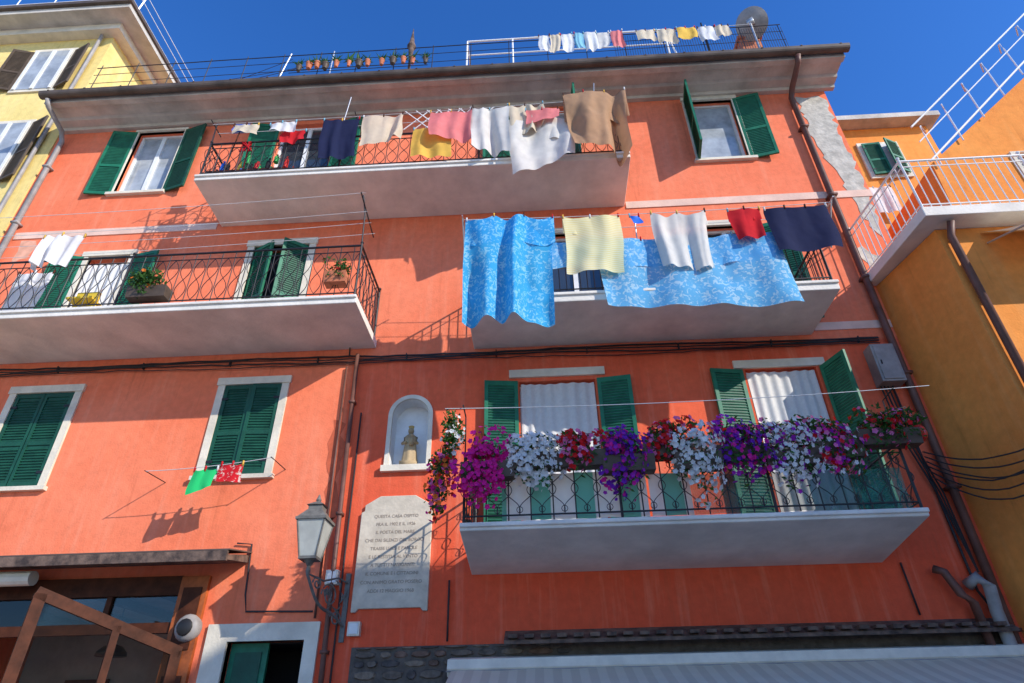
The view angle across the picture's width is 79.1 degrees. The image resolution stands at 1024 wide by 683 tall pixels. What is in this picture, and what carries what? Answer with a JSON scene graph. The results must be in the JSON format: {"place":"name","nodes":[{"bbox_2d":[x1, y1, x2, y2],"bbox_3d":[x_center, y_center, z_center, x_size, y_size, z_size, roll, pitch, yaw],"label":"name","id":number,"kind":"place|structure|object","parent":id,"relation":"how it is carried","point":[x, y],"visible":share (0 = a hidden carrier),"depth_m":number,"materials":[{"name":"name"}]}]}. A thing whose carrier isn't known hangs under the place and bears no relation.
{"place":"outdoors","nodes":[
{"label":"outdoors","id":0,"kind":"place"},
{"bbox_2d":[0,38,142,239],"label":"walls","id":1,"kind":"structure","parent":0,"point":[31,106],"depth_m":13.99,"materials":[{"name":"yellow paint"}]},
{"bbox_2d":[0,49,34,90],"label":"shutter","id":2,"kind":"object","parent":1,"relation":"attached to","point":[13,66],"visible":1,"depth_m":14.42,"materials":[{"name":"brown wood"}]},
{"bbox_2d":[0,115,48,180],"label":"shutter","id":3,"kind":"object","parent":1,"relation":"attached to","point":[21,151],"visible":1,"depth_m":12.74,"materials":[{"name":"brown wood"}]},
{"bbox_2d":[0,48,77,182],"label":"windows","id":4,"kind":"structure","parent":1,"relation":"attached to","point":[42,70],"depth_m":14.11,"materials":[{"name":"glass"}]},
{"bbox_2d":[0,34,103,212],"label":"drainpipe","id":5,"kind":"object","parent":1,"relation":"attached to","point":[40,139],"visible":1,"depth_m":12.89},
{"bbox_2d":[0,0,179,84],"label":"eaves","id":6,"kind":"object","parent":1,"relation":"on","point":[123,23],"visible":0.14,"depth_m":14.96,"materials":[{"name":"paint"}]},
{"bbox_2d":[0,0,1023,153],"label":"sky","id":7,"kind":"structure","parent":0,"point":[903,55],"materials":[{"name":"blue"}]},
{"label":"ground","id":8,"kind":"structure","parent":0,"visible":0},
{"bbox_2d":[0,548,251,682],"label":"restaurant front","id":9,"kind":"object","parent":8,"relation":"on","point":[107,630],"visible":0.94,"depth_m":7.94,"materials":[{"name":"wood"}]},
{"bbox_2d":[1,586,182,682],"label":"glazed door leaf","id":10,"kind":"structure","parent":9,"relation":"in","point":[42,595],"depth_m":7.01,"materials":[{"name":"brown wood"}]},
{"bbox_2d":[0,91,1023,682],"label":"walls","id":11,"kind":"structure","parent":8,"relation":"on","point":[106,491],"depth_m":9.14,"materials":[{"name":"orange paint"}]},
{"bbox_2d":[0,393,46,486],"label":"shutter","id":12,"kind":"object","parent":11,"relation":"attached to","point":[19,421],"visible":0.98,"depth_m":9.36,"materials":[{"name":"green paint"}]},
{"bbox_2d":[0,98,64,258],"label":"drainpipe","id":13,"kind":"object","parent":11,"relation":"attached to","point":[16,222],"visible":1,"depth_m":12.21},
{"bbox_2d":[6,392,74,485],"bbox_3d":[-7.011,1.440,9.269,0.485,1.500,0.044,-2,-33,2],"label":"shutter","id":14,"kind":"object","parent":11,"relation":"attached to","point":[37,447],"visible":0.99,"depth_m":9.23,"materials":[{"name":"green paint"}]},
{"bbox_2d":[33,256,83,308],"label":"shutter","id":15,"kind":"object","parent":11,"relation":"attached to","point":[54,293],"visible":0.3,"depth_m":10.80,"materials":[{"name":"green paint"}]},
{"bbox_2d":[83,131,138,194],"bbox_3d":[-8.065,-3.625,12.528,0.520,1.820,0.044,2,-33,-5],"label":"shutter","id":16,"kind":"object","parent":11,"relation":"attached to","point":[108,168],"visible":1,"depth_m":12.48,"materials":[{"name":"green paint"}]},
{"bbox_2d":[162,123,206,191],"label":"shutter","id":17,"kind":"object","parent":11,"relation":"attached to","point":[178,173],"visible":1,"depth_m":12.39,"materials":[{"name":"green paint"}]},
{"bbox_2d":[174,614,201,641],"bbox_3d":[-4.001,3.531,7.642,0.320,0.320,0.170,-2,-33,2],"label":"alarm siren","id":18,"kind":"object","parent":11,"relation":"attached to","point":[188,627],"visible":1,"depth_m":7.58,"materials":[{"name":"white plastic"}]},
{"bbox_2d":[0,294,376,363],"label":"balcony slab","id":19,"kind":"structure","parent":11,"relation":"attached to","point":[250,326],"depth_m":9.29,"materials":[{"name":"concrete"}]},
{"bbox_2d":[0,241,380,335],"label":"balcony railing","id":20,"kind":"object","parent":11,"relation":"attached to","point":[357,274],"visible":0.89,"depth_m":9.34,"materials":[{"name":"metal"}]},
{"bbox_2d":[125,267,172,303],"bbox_3d":[-5.315,-0.842,9.043,0.600,0.502,0.378,-2,-33,2],"label":"potted plant","id":21,"kind":"object","parent":20,"relation":"on","point":[149,290],"visible":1,"depth_m":8.99,"materials":[{"name":"green plant"}]},
{"bbox_2d":[0,192,374,257],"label":"clothesline","id":22,"kind":"object","parent":20,"relation":"on","point":[365,213],"visible":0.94,"depth_m":9.72,"materials":[{"name":"grey"}]},
{"bbox_2d":[0,270,55,310],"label":"hanging towel","id":23,"kind":"object","parent":22,"relation":"hanging from","point":[27,296],"visible":0.6,"depth_m":9.86,"materials":[{"name":"white fabric"}]},
{"bbox_2d":[28,232,86,270],"bbox_3d":[-7.021,-1.418,9.547,0.683,0.667,0.249,-2,-33,2],"label":"hanging shirt","id":24,"kind":"object","parent":22,"relation":"hanging from","point":[61,249],"visible":1,"depth_m":9.52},
{"bbox_2d":[322,256,350,288],"bbox_3d":[-2.575,-1.059,9.066,0.421,0.449,0.391,-2,-33,2],"label":"potted plant","id":25,"kind":"object","parent":20,"relation":"on","point":[339,276],"visible":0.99,"depth_m":9.02,"materials":[{"name":"green plant"}]},
{"bbox_2d":[204,384,252,474],"bbox_3d":[-4.190,1.288,9.178,0.460,1.440,0.044,-4,-33,4],"label":"shutter","id":26,"kind":"object","parent":11,"relation":"attached to","point":[225,442],"visible":0.9,"depth_m":9.19,"materials":[{"name":"green paint"}]},
{"bbox_2d":[224,643,270,682],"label":"entrance door","id":27,"kind":"structure","parent":11,"relation":"attached to","point":[247,663],"depth_m":7.55,"materials":[{"name":"green paint"}]},
{"bbox_2d":[234,384,281,473],"bbox_3d":[-3.728,1.262,9.153,0.460,1.440,0.044,0,-33,-2],"label":"shutter","id":28,"kind":"object","parent":11,"relation":"attached to","point":[255,439],"visible":0.96,"depth_m":9.14,"materials":[{"name":"green paint"}]},
{"bbox_2d":[242,240,274,298],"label":"shutter","id":29,"kind":"object","parent":11,"relation":"attached to","point":[264,270],"visible":0.49,"depth_m":10.69,"materials":[{"name":"green paint"}]},
{"bbox_2d":[240,123,278,168],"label":"shutter","id":30,"kind":"object","parent":11,"relation":"attached to","point":[271,134],"visible":0.27,"depth_m":12.57,"materials":[{"name":"green paint"}]},
{"bbox_2d":[270,237,308,297],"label":"shutter","id":31,"kind":"object","parent":11,"relation":"attached to","point":[291,266],"visible":0.46,"depth_m":10.64,"materials":[{"name":"green paint"}]},
{"bbox_2d":[295,495,351,642],"bbox_3d":[-2.356,2.752,7.601,0.423,1.610,0.968,-7,-33,9],"label":"street lamp","id":32,"kind":"object","parent":11,"relation":"attached to","point":[315,524],"visible":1,"depth_m":7.47,"materials":[{"name":"white glass"}]},
{"bbox_2d":[325,420,345,519],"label":"plaster repair","id":33,"kind":"structure","parent":11,"relation":"attached to","point":[329,464],"depth_m":8.80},
{"bbox_2d":[318,353,359,682],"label":"drainpipe","id":34,"kind":"object","parent":11,"relation":"attached to","point":[324,652],"visible":0.87,"depth_m":8.29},
{"bbox_2d":[351,495,432,612],"bbox_3d":[-1.536,2.732,8.078,0.960,1.470,0.054,-2,-33,2],"label":"memorial plaque","id":35,"kind":"object","parent":11,"relation":"attached to","point":[392,569],"visible":1,"depth_m":8.03,"materials":[{"name":"stone"}]},
{"bbox_2d":[380,395,432,472],"bbox_3d":[-1.480,1.368,9.076,0.720,1.200,0.325,-2,-33,2],"label":"wall niche","id":36,"kind":"object","parent":11,"relation":"attached to","point":[407,411],"depth_m":9.18,"materials":[{"name":"white paint"}]},
{"bbox_2d":[199,132,621,173],"bbox_3d":[-1.670,-3.065,11.165,7.389,0.945,1.211,-2,-33,2],"label":"balcony railing","id":37,"kind":"object","parent":11,"relation":"attached to","point":[212,143],"visible":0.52,"depth_m":10.71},
{"bbox_2d":[211,83,593,140],"bbox_3d":[-1.713,-4.130,11.202,7.360,1.102,0.380,-2,-33,2],"label":"clothesline","id":38,"kind":"object","parent":37,"relation":"attached to","point":[356,116],"visible":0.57,"depth_m":11.12,"materials":[{"name":"grey"}]},
{"bbox_2d":[318,116,359,159],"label":"hanging trousers","id":39,"kind":"object","parent":38,"relation":"hanging from","point":[337,138],"visible":1,"depth_m":10.74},
{"bbox_2d":[359,111,403,145],"bbox_3d":[-2.277,-3.711,10.819,0.741,0.840,0.130,-2,-33,2],"label":"hanging towel","id":40,"kind":"object","parent":38,"relation":"hanging from","point":[377,128],"visible":1,"depth_m":10.83,"materials":[{"name":"beige fabric"}]},
{"bbox_2d":[410,127,450,157],"bbox_3d":[-1.381,-3.424,10.629,0.728,0.839,0.100,-2,-33,2],"label":"hanging towel","id":41,"kind":"object","parent":38,"relation":"hanging from","point":[424,142],"visible":0.86,"depth_m":10.60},
{"bbox_2d":[428,107,471,142],"bbox_3d":[-1.073,-3.772,10.773,0.775,0.910,0.152,-2,-33,2],"label":"towel","id":42,"kind":"object","parent":38,"relation":"hanging from","point":[456,125],"visible":1,"depth_m":10.74,"materials":[{"name":"pink fabric"}]},
{"bbox_2d":[471,103,510,157],"bbox_3d":[-0.376,-3.632,10.661,0.718,1.350,0.221,-2,-33,2],"label":"hanging shirt","id":43,"kind":"object","parent":38,"relation":"hanging from","point":[490,130],"visible":1,"depth_m":10.64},
{"bbox_2d":[509,117,574,173],"bbox_3d":[0.481,-3.319,10.389,1.204,1.420,0.193,-4,-33,5],"label":"hanging bedsheet","id":44,"kind":"object","parent":38,"relation":"hanging from","point":[549,140],"visible":0.93,"depth_m":10.39,"materials":[{"name":"white fabric"}]},
{"bbox_2d":[562,87,631,166],"bbox_3d":[1.456,-3.696,10.543,1.102,1.692,0.460,-2,-33,2],"label":"hanging blanket","id":45,"kind":"object","parent":38,"relation":"hanging from","point":[598,117],"visible":1,"depth_m":10.52,"materials":[{"name":"beige fabric"}]},
{"bbox_2d":[194,151,629,226],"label":"balcony slab","id":46,"kind":"structure","parent":11,"relation":"attached to","point":[497,185],"depth_m":10.77,"materials":[{"name":"concrete"}]},
{"bbox_2d":[0,95,824,682],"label":"window surrounds","id":47,"kind":"object","parent":11,"relation":"attached to","point":[218,639],"visible":0.61,"depth_m":9.30,"materials":[{"name":"paint"}]},
{"bbox_2d":[99,105,763,446],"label":"window frames","id":48,"kind":"structure","parent":11,"relation":"in","point":[151,163],"depth_m":12.46,"materials":[{"name":"wood"}]},
{"bbox_2d":[0,336,879,376],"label":"electric cables","id":49,"kind":"object","parent":11,"relation":"attached to","point":[858,339],"visible":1,"depth_m":9.61,"materials":[{"name":"grey plastic"}]},
{"bbox_2d":[44,53,844,134],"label":"cornice","id":50,"kind":"structure","parent":11,"relation":"attached to","point":[651,82],"depth_m":12.59,"materials":[{"name":"paint"}]},
{"bbox_2d":[89,24,788,87],"bbox_3d":[-1.736,-5.885,13.265,15.100,1.540,0.020,-2,-33,2],"label":"terrace railing","id":51,"kind":"object","parent":50,"relation":"on","point":[321,54],"visible":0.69,"depth_m":13.44,"materials":[{"name":"black metal"}]},
{"bbox_2d":[287,50,432,72],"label":"potted succulents","id":52,"kind":"object","parent":51,"relation":"attached to","point":[359,62],"visible":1,"depth_m":13.24,"materials":[{"name":"green plant"}]},
{"bbox_2d":[38,42,849,99],"bbox_3d":[-1.521,-5.328,12.300,16.110,0.125,0.200,-2,-33,2],"label":"roof gutter","id":53,"kind":"object","parent":50,"relation":"attached to","point":[568,63],"visible":0.99,"depth_m":12.24,"materials":[{"name":"metal"}]},
{"bbox_2d":[13,189,892,330],"bbox_3d":[-1.425,-1.123,10.575,15.700,2.930,0.068,-2,-33,2],"label":"string course","id":54,"kind":"object","parent":11,"relation":"attached to","point":[847,325],"visible":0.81,"depth_m":11.12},
{"bbox_2d":[70,264,858,520],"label":"lace curtains","id":55,"kind":"object","parent":11,"relation":"attached to","point":[540,417],"visible":0.24,"depth_m":9.11,"materials":[{"name":"fabric"}]},
{"bbox_2d":[483,380,520,521],"bbox_3d":[-0.132,1.654,8.648,0.520,2.510,0.044,2,-33,-5],"label":"shutter","id":56,"kind":"object","parent":11,"relation":"attached to","point":[497,393],"visible":0.36,"depth_m":9.02,"materials":[{"name":"green paint"}]},
{"bbox_2d":[597,374,649,517],"bbox_3d":[1.527,1.582,8.589,0.520,2.510,0.044,-7,-33,9],"label":"shutter","id":57,"kind":"object","parent":11,"relation":"attached to","point":[615,389],"visible":0.37,"depth_m":9.01,"materials":[{"name":"green paint"}]},
{"bbox_2d":[470,279,839,348],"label":"balcony slab","id":58,"kind":"structure","parent":11,"relation":"attached to","point":[587,317],"depth_m":9.16,"materials":[{"name":"concrete"}]},
{"bbox_2d":[461,442,922,522],"bbox_3d":[1.998,1.929,7.620,5.131,0.905,1.338,-2,-33,2],"label":"balcony railing","id":59,"kind":"object","parent":11,"relation":"attached to","point":[466,513],"visible":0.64,"depth_m":6.99,"materials":[{"name":"metal"}]},
{"bbox_2d":[423,442,456,523],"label":"petunia planter","id":60,"kind":"object","parent":59,"relation":"on","point":[441,462],"visible":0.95,"depth_m":7.05,"materials":[{"name":"purple plant"}]},
{"bbox_2d":[440,409,465,456],"bbox_3d":[-0.700,1.091,7.392,0.335,0.654,0.230,-2,-33,2],"label":"potted plant","id":61,"kind":"object","parent":60,"relation":"on","point":[451,426],"visible":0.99,"depth_m":7.37,"materials":[{"name":"white plant"}]},
{"bbox_2d":[448,424,514,509],"bbox_3d":[-0.355,1.442,7.151,0.752,1.031,0.396,-2,-33,2],"label":"petunia planter","id":62,"kind":"object","parent":59,"relation":"on","point":[477,472],"visible":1,"depth_m":7.07,"materials":[{"name":"purple plant"}]},
{"bbox_2d":[503,431,566,491],"bbox_3d":[0.283,1.370,7.181,0.801,0.733,0.346,-2,-33,2],"label":"petunia planter","id":63,"kind":"object","parent":59,"relation":"on","point":[540,461],"visible":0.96,"depth_m":7.12,"materials":[{"name":"white plant"}]},
{"bbox_2d":[502,472,649,520],"bbox_3d":[0.717,1.771,7.143,1.670,0.540,0.044,-2,-33,2],"label":"balcony screen cloth","id":64,"kind":"object","parent":59,"relation":"on","point":[564,493],"visible":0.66,"depth_m":7.12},
{"bbox_2d":[555,428,610,477],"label":"geranium planter","id":65,"kind":"object","parent":59,"relation":"on","point":[580,453],"visible":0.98,"depth_m":7.13,"materials":[{"name":"red plant"}]},
{"bbox_2d":[598,424,655,501],"bbox_3d":[1.342,1.374,7.121,0.766,0.930,0.385,-2,-33,2],"label":"petunia planter","id":66,"kind":"object","parent":59,"relation":"on","point":[625,462],"visible":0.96,"depth_m":7.07,"materials":[{"name":"purple plant"}]},
{"bbox_2d":[642,414,697,463],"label":"geranium planter","id":67,"kind":"object","parent":59,"relation":"on","point":[662,448],"visible":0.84,"depth_m":7.15,"materials":[{"name":"red plant"}]},
{"bbox_2d":[668,419,726,509],"bbox_3d":[2.103,1.385,6.981,0.653,1.026,0.422,-2,-33,2],"label":"petunia planter","id":68,"kind":"object","parent":59,"relation":"on","point":[693,458],"visible":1,"depth_m":6.97,"materials":[{"name":"white plant"}]},
{"bbox_2d":[707,414,778,486],"bbox_3d":[2.635,1.242,7.095,0.723,0.918,0.366,-2,-33,2],"label":"petunia planter","id":69,"kind":"object","parent":59,"relation":"attached to","point":[737,452],"visible":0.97,"depth_m":7.03,"materials":[{"name":"purple plant"}]},
{"bbox_2d":[648,468,913,515],"bbox_3d":[3.014,1.688,7.051,2.870,0.500,0.050,-2,-33,2],"label":"balcony screen net","id":70,"kind":"object","parent":59,"relation":"attached to","point":[674,490],"visible":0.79,"depth_m":7.03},
{"bbox_2d":[753,418,825,493],"bbox_3d":[3.180,1.290,7.025,0.758,0.889,0.415,-2,-33,2],"label":"petunia planter","id":71,"kind":"object","parent":59,"relation":"on","point":[800,462],"visible":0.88,"depth_m":6.99,"materials":[{"name":"white plant"}]},
{"bbox_2d":[798,415,871,478],"bbox_3d":[3.696,1.187,7.064,0.729,0.809,0.408,-2,-33,2],"label":"petunia planter","id":72,"kind":"object","parent":59,"relation":"on","point":[840,453],"visible":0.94,"depth_m":7.00,"materials":[{"name":"purple plant"}]},
{"bbox_2d":[847,402,927,455],"bbox_3d":[4.353,1.022,7.118,0.839,0.654,0.340,-2,-33,2],"label":"geranium planter","id":73,"kind":"object","parent":59,"relation":"on","point":[888,431],"visible":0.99,"depth_m":7.08,"materials":[{"name":"red plant"}]},
{"bbox_2d":[683,79,701,158],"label":"shutter","id":74,"kind":"object","parent":11,"relation":"attached to","point":[692,121],"visible":1,"depth_m":11.85,"materials":[{"name":"green paint"}]},
{"bbox_2d":[554,249,832,291],"bbox_3d":[1.955,-0.792,9.453,5.152,0.945,1.152,-2,-33,2],"label":"balcony railing","id":75,"kind":"object","parent":11,"relation":"attached to","point":[799,269],"visible":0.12,"depth_m":8.90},
{"bbox_2d":[462,196,833,247],"bbox_3d":[2.013,-1.656,9.318,5.521,0.585,0.510,-2,-33,2],"label":"clothesline","id":76,"kind":"object","parent":75,"relation":"attached to","point":[830,204],"visible":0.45,"depth_m":9.30,"materials":[{"name":"grey"}]},
{"bbox_2d":[462,212,554,327],"bbox_3d":[-0.032,-1.102,8.840,1.352,1.966,0.384,-2,-33,2],"label":"hanging bedsheet","id":77,"kind":"object","parent":76,"relation":"hanging from","point":[507,268],"visible":1,"depth_m":8.82,"materials":[{"name":"blue fabric"}]},
{"bbox_2d":[562,213,624,274],"bbox_3d":[1.197,-1.441,9.042,0.870,1.139,0.108,-2,-33,2],"label":"hanging towel","id":78,"kind":"object","parent":76,"relation":"hanging from","point":[595,243],"visible":1,"depth_m":9.02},
{"bbox_2d":[650,208,714,270],"bbox_3d":[2.479,-1.501,8.997,0.832,1.133,0.120,0,-33,-2],"label":"hanging towel","id":79,"kind":"object","parent":76,"relation":"hanging from","point":[676,234],"visible":1,"depth_m":8.99,"materials":[{"name":"white fabric"}]},
{"bbox_2d":[600,231,803,307],"bbox_3d":[2.582,-1.024,8.770,2.699,1.343,0.154,-2,-33,2],"label":"hanging bedsheet","id":80,"kind":"object","parent":76,"relation":"hanging from","point":[750,271],"visible":0.9,"depth_m":8.69,"materials":[{"name":"blue fabric"}]},
{"bbox_2d":[726,205,765,239],"bbox_3d":[3.450,-1.746,9.109,0.493,0.632,0.102,-2,-33,2],"label":"hanging cloth","id":81,"kind":"object","parent":76,"relation":"hanging from","point":[744,221],"visible":1,"depth_m":9.09,"materials":[{"name":"red fabric"}]},
{"bbox_2d":[763,202,842,251],"bbox_3d":[4.215,-1.658,8.973,0.949,0.914,0.128,-2,-33,2],"label":"hanging cloth","id":82,"kind":"object","parent":76,"relation":"hanging from","point":[804,228],"visible":1,"depth_m":8.96,"materials":[{"name":"blue fabric"}]},
{"bbox_2d":[459,507,929,574],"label":"balcony slab","id":83,"kind":"structure","parent":11,"relation":"attached to","point":[727,540],"depth_m":7.15,"materials":[{"name":"concrete"}]},
{"bbox_2d":[446,643,1023,682],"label":"shop awning","id":84,"kind":"object","parent":11,"relation":"attached to","point":[985,663],"visible":1,"depth_m":6.80,"materials":[{"name":"grey fabric"}]},
{"bbox_2d":[709,368,771,513],"bbox_3d":[3.213,1.488,8.533,0.520,2.550,0.044,3,-33,-6],"label":"shutter","id":85,"kind":"object","parent":11,"relation":"attached to","point":[729,383],"visible":0.34,"depth_m":8.96,"materials":[{"name":"green paint"}]},
{"bbox_2d":[732,92,778,157],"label":"shutter","id":86,"kind":"object","parent":11,"relation":"attached to","point":[756,129],"visible":1,"depth_m":12.03,"materials":[{"name":"green paint"}]},
{"bbox_2d":[504,618,1019,643],"bbox_3d":[2.807,3.366,7.215,5.800,0.180,0.340,-2,-33,2],"label":"tiled ledge","id":87,"kind":"object","parent":11,"relation":"attached to","point":[752,631],"visible":0.99,"depth_m":7.12,"materials":[{"name":"tile"}]},
{"bbox_2d":[932,565,995,644],"bbox_3d":[5.303,3.583,6.961,0.412,2.096,0.151,-2,-33,2],"label":"insulated pipe","id":88,"kind":"object","parent":87,"relation":"attached to","point":[959,591],"visible":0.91,"depth_m":7.27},
{"bbox_2d":[962,571,1017,644],"bbox_3d":[5.542,3.590,6.882,0.313,1.988,0.208,-15,-35,21],"label":"insulated pipe","id":89,"kind":"object","parent":87,"relation":"attached to","point":[972,581],"visible":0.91,"depth_m":7.16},
{"bbox_2d":[795,96,881,235],"bbox_3d":[6.045,-3.359,11.520,0.634,3.795,0.027,-2,-33,2],"label":"bare render","id":90,"kind":"object","parent":11,"relation":"attached to","point":[822,127],"visible":0.88,"depth_m":11.71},
{"bbox_2d":[819,349,892,508],"bbox_3d":[4.655,1.316,8.312,0.044,2.550,0.520,7,-34,-13],"label":"shutter","id":91,"kind":"object","parent":11,"relation":"attached to","point":[837,372],"visible":0.41,"depth_m":8.67,"materials":[{"name":"green paint"}]},
{"bbox_2d":[863,343,906,387],"bbox_3d":[5.435,0.344,9.034,0.340,0.620,0.250,-2,-33,2],"label":"electric meter box","id":92,"kind":"object","parent":11,"relation":"attached to","point":[884,365],"visible":1,"depth_m":8.95,"materials":[{"name":"grey metal"}]},
{"bbox_2d":[788,53,1022,643],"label":"drainpipe","id":93,"kind":"object","parent":11,"relation":"attached to","point":[976,545],"visible":0.88,"depth_m":9.07,"materials":[{"name":"metal"}]},
{"bbox_2d":[348,631,1002,682],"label":"stone base","id":94,"kind":"object","parent":8,"relation":"on","point":[412,664],"visible":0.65,"depth_m":7.31,"materials":[{"name":"stone"}]},
{"bbox_2d":[836,110,940,228],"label":"walls","id":95,"kind":"structure","parent":8,"relation":"on","point":[867,128],"depth_m":18.89,"materials":[{"name":"orange paint"}]},
{"bbox_2d":[855,141,914,179],"bbox_3d":[11.037,-5.379,18.377,1.200,1.500,0.070,-2,-33,2],"label":"window","id":96,"kind":"structure","parent":95,"relation":"attached to","point":[873,176],"depth_m":18.24,"materials":[{"name":"white paint"}]},
{"bbox_2d":[861,142,893,174],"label":"shutter","id":97,"kind":"object","parent":96,"relation":"attached to","point":[877,158],"visible":0.98,"depth_m":18.29,"materials":[{"name":"green paint"}]},
{"bbox_2d":[876,226,1023,636],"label":"walls","id":98,"kind":"structure","parent":8,"relation":"on","point":[959,361],"depth_m":8.21,"materials":[{"name":"yellow paint"}]},
{"bbox_2d":[867,202,1023,285],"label":"terrace slab","id":99,"kind":"structure","parent":98,"relation":"on","point":[923,224],"depth_m":8.75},
{"bbox_2d":[849,151,1023,271],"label":"terrace railing","id":100,"kind":"object","parent":99,"relation":"on","point":[1016,154],"visible":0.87,"depth_m":9.18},
{"bbox_2d":[888,78,1023,240],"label":"storey","id":101,"kind":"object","parent":99,"relation":"on","point":[998,129],"visible":0.15,"depth_m":10.81,"materials":[{"name":"orange paint"}]},
{"bbox_2d":[910,13,1023,164],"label":"pergola railing","id":102,"kind":"object","parent":101,"relation":"on","point":[967,91],"visible":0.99,"depth_m":11.60,"materials":[{"name":"metal"}]},
{"bbox_2d":[880,386,1023,571],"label":"cable bundle","id":103,"kind":"object","parent":98,"relation":"attached to","point":[956,525],"visible":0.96,"depth_m":7.84,"materials":[{"name":"grey"}]},
{"bbox_2d":[947,220,1023,382],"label":"drainpipe","id":104,"kind":"object","parent":98,"relation":"attached to","point":[1002,332],"visible":1,"depth_m":8.02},
{"bbox_3d":[-1.271,-2.820,16.969,15.700,0.399,9.020,-2,-33,2],"label":"terrace parapet","id":105,"kind":"object","parent":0,"visible":0},
{"bbox_2d":[466,24,748,64],"bbox_3d":[1.700,-6.244,13.827,6.856,2.572,1.967,-16,-35,21],"label":"pergola frame","id":106,"kind":"object","parent":105,"relation":"on","point":[505,39],"visible":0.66,"depth_m":14.39,"materials":[{"name":"white paint"}]},
{"bbox_2d":[749,22,760,47],"bbox_3d":[5.202,-6.247,13.080,0.043,1.711,0.070,-2,-33,2],"label":"dish mast","id":107,"kind":"object","parent":106,"relation":"attached to","point":[751,27],"visible":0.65,"depth_m":13.27,"materials":[{"name":"silver metal"}]},
{"bbox_2d":[736,6,767,40],"bbox_3d":[5.283,-7.001,13.660,0.559,0.596,0.580,3,-33,-7],"label":"satellite dish","id":108,"kind":"object","parent":107,"relation":"attached to","point":[755,15],"visible":0.75,"depth_m":13.58,"materials":[{"name":"grey metal"}]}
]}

